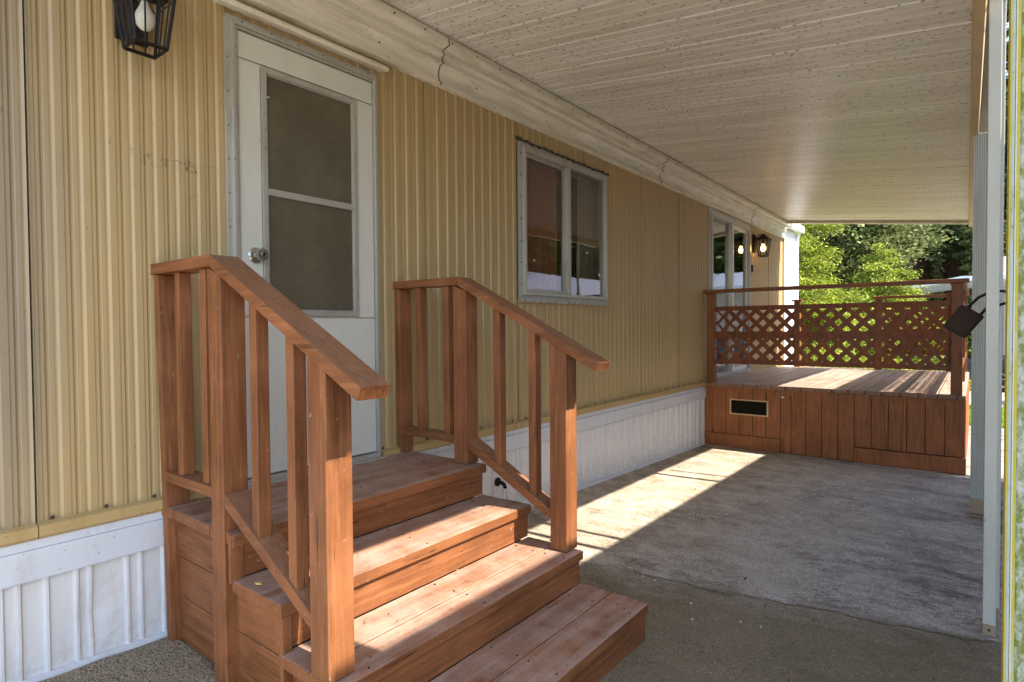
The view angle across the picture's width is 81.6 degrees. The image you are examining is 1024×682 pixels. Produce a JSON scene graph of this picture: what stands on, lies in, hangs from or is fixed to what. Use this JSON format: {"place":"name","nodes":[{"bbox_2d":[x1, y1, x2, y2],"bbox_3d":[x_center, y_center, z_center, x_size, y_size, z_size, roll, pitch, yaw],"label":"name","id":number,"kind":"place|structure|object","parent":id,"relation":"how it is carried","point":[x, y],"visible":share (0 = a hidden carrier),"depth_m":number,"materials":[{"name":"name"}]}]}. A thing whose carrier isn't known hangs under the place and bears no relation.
{"place":"outdoors","nodes":[
{"label":"outdoors","id":0,"kind":"place"},
{"bbox_2d":[39,637,217,681],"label":"path","id":1,"kind":"structure","parent":0,"point":[149,662],"depth_m":2.13,"materials":[{"name":"grey gravel"}]},
{"bbox_2d":[131,562,1001,681],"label":"driveway","id":2,"kind":"structure","parent":0,"point":[786,642],"depth_m":2.46,"materials":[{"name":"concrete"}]},
{"bbox_2d":[150,254,647,681],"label":"entry steps","id":3,"kind":"structure","parent":2,"relation":"on","point":[227,616],"depth_m":2.17,"materials":[{"name":"brown wood"}]},
{"bbox_2d":[273,463,624,681],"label":"leaf litter","id":4,"kind":"object","parent":3,"relation":"on","point":[456,573],"visible":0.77,"depth_m":2.41,"materials":[{"name":"brown plant"}]},
{"bbox_2d":[548,457,961,627],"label":"gravel","id":5,"kind":"structure","parent":0,"point":[741,520],"depth_m":4.20,"materials":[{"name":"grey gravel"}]},
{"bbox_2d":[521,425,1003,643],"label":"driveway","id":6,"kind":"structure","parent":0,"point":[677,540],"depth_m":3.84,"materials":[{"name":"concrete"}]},
{"bbox_2d":[119,446,1000,681],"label":"leaf litter","id":7,"kind":"object","parent":6,"relation":"on","point":[745,578],"visible":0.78,"depth_m":4.10,"materials":[{"name":"brown plant"}]},
{"bbox_2d":[381,0,1023,681],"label":"carport","id":8,"kind":"object","parent":6,"relation":"on","point":[841,110],"visible":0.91,"depth_m":3.53,"materials":[{"name":"metal"}]},
{"bbox_2d":[943,290,1005,337],"bbox_3d":[2.094,-0.121,2.674,0.238,0.217,0.044,1,2,38],"label":"lockbox","id":9,"kind":"object","parent":8,"relation":"hanging from","point":[963,321],"visible":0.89,"depth_m":2.68,"materials":[{"name":"black metal"}]},
{"bbox_2d":[703,278,969,474],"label":"deck","id":10,"kind":"structure","parent":6,"relation":"on","point":[910,419],"depth_m":6.26,"materials":[{"name":"brown wood"}]},
{"bbox_2d":[579,561,1000,643],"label":"ground","id":11,"kind":"structure","parent":0,"point":[813,608],"depth_m":2.85,"materials":[{"name":"grey concrete"}]},
{"bbox_2d":[0,0,804,681],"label":"mobile home","id":12,"kind":"object","parent":11,"relation":"on","point":[336,168],"visible":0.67,"depth_m":2.79,"materials":[{"name":"yellow metal"}]},
{"bbox_2d":[113,0,175,59],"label":"wall lantern","id":13,"kind":"object","parent":12,"relation":"attached to","point":[135,22],"depth_m":2.17,"materials":[{"name":"black metal"}]},
{"bbox_2d":[223,12,387,488],"bbox_3d":[-0.950,-0.388,2.859,0.109,2.047,0.822,1,2,38],"label":"door","id":14,"kind":"structure","parent":12,"relation":"in","point":[302,156],"depth_m":2.84,"materials":[{"name":"metal"}]},
{"bbox_2d":[515,136,610,305],"bbox_3d":[0.404,-0.870,4.741,0.216,1.157,1.600,1,2,38],"label":"window","id":15,"kind":"structure","parent":12,"relation":"in","point":[537,168],"depth_m":4.64,"materials":[{"name":"metal"}]},
{"bbox_2d":[708,207,750,378],"bbox_3d":[2.861,-0.580,7.787,0.090,2.083,1.660,1,2,38],"label":"sliding door","id":16,"kind":"structure","parent":12,"relation":"in","point":[733,224],"depth_m":7.81,"materials":[{"name":"metal"}]},
{"bbox_2d":[752,234,771,256],"bbox_3d":[3.573,-1.370,8.471,0.235,0.330,0.200,1,2,38],"label":"wall lantern","id":17,"kind":"object","parent":12,"relation":"attached to","point":[762,238],"depth_m":8.45,"materials":[{"name":"black metal"}]},
{"bbox_2d":[795,224,896,369],"bbox_3d":[7.060,-1.491,15.221,5.600,6.907,5.866,0,1,21],"label":"conifer tree","id":18,"kind":"object","parent":11,"relation":"on","point":[813,253],"visible":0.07,"depth_m":14.47,"materials":[{"name":"green plant"}]},
{"bbox_2d":[827,339,914,369],"bbox_3d":[9.235,0.554,15.415,2.625,1.741,2.627,1,2,38],"label":"shrub","id":19,"kind":"object","parent":11,"relation":"on","point":[897,357],"visible":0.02,"depth_m":14.92,"materials":[{"name":"green plant"}]},
{"bbox_2d":[799,224,958,301],"bbox_3d":[13.073,-2.975,24.090,8.237,8.916,7.899,1,2,38],"label":"broadleaf tree","id":20,"kind":"object","parent":11,"relation":"on","point":[856,241],"visible":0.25,"depth_m":22.00,"materials":[{"name":"green plant"}]},
{"bbox_2d":[845,242,970,391],"bbox_3d":[11.010,-0.363,17.491,5.255,5.098,5.655,1,2,38],"label":"conifer tree","id":21,"kind":"object","parent":11,"relation":"on","point":[873,271],"visible":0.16,"depth_m":17.13,"materials":[{"name":"green plant"}]},
{"bbox_2d":[898,261,968,300],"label":"woodland","id":22,"kind":"object","parent":11,"relation":"on","point":[931,278],"depth_m":40.31,"materials":[{"name":"green plant"}]},
{"bbox_2d":[896,307,971,358],"bbox_3d":[15.248,0.051,21.676,4.146,2.906,4.308,-1,1,-18],"label":"shrub","id":23,"kind":"object","parent":11,"relation":"on","point":[969,341],"visible":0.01,"depth_m":20.34,"materials":[{"name":"green plant"}]},
{"bbox_2d":[924,224,955,300],"bbox_3d":[19.586,-2.295,27.098,2.248,7.698,1.960,1,2,38],"label":"young tree","id":24,"kind":"object","parent":11,"relation":"on","point":[938,263],"visible":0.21,"depth_m":27.05,"materials":[{"name":"green plant"}]},
{"bbox_2d":[892,1,1008,299],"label":"redwood tree","id":25,"kind":"object","parent":11,"relation":"on","point":[951,265],"visible":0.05,"depth_m":28.99,"materials":[{"name":"green plant"}]},
{"bbox_2d":[905,97,1007,307],"bbox_3d":[20.645,-10.734,29.665,12.722,24.250,10.877,-1,1,-8],"label":"redwood tree","id":26,"kind":"object","parent":11,"relation":"on","point":[924,268],"visible":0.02,"depth_m":29.25,"materials":[{"name":"green plant"}]},
{"bbox_2d":[947,220,972,357],"bbox_3d":[20.179,-2.597,25.955,1.876,8.201,1.646,1,2,38],"label":"young tree","id":27,"kind":"object","parent":11,"relation":"on","point":[966,229],"visible":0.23,"depth_m":26.01,"materials":[{"name":"green plant"}]},
{"bbox_2d":[969,403,1003,427],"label":"grass","id":28,"kind":"structure","parent":11,"relation":"on","point":[970,415],"depth_m":10.03,"materials":[{"name":"green plant"}]},
{"bbox_2d":[1002,256,1005,354],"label":"house","id":29,"kind":"structure","parent":11,"relation":"on","point":[1004,294],"depth_m":20.01,"materials":[{"name":"white"}]},
{"bbox_2d":[1004,0,1008,233],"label":"cedar tree","id":30,"kind":"object","parent":11,"relation":"on","point":[1006,91],"visible":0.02,"depth_m":28.42,"materials":[{"name":"green plant"}]},
{"bbox_2d":[969,385,1004,406],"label":"road","id":31,"kind":"structure","parent":0,"point":[1002,397],"depth_m":14.22,"materials":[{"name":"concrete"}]},
{"bbox_2d":[893,275,1005,300],"bbox_3d":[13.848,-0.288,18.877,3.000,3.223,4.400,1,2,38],"label":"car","id":32,"kind":"object","parent":31,"relation":"on","point":[934,288],"visible":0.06,"depth_m":17.94,"materials":[{"name":"white metal"}]},
{"bbox_2d":[967,355,1004,391],"bbox_3d":[14.789,0.610,15.878,4.505,1.583,1.867,1,2,38],"label":"parked car","id":33,"kind":"object","parent":31,"relation":"on","point":[1003,370],"visible":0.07,"depth_m":15.98,"materials":[{"name":"paint"}]},
{"bbox_2d":[1005,17,1008,108],"label":"sky","id":34,"kind":"structure","parent":0,"point":[1007,17],"materials":[{"name":"white"}]}
]}

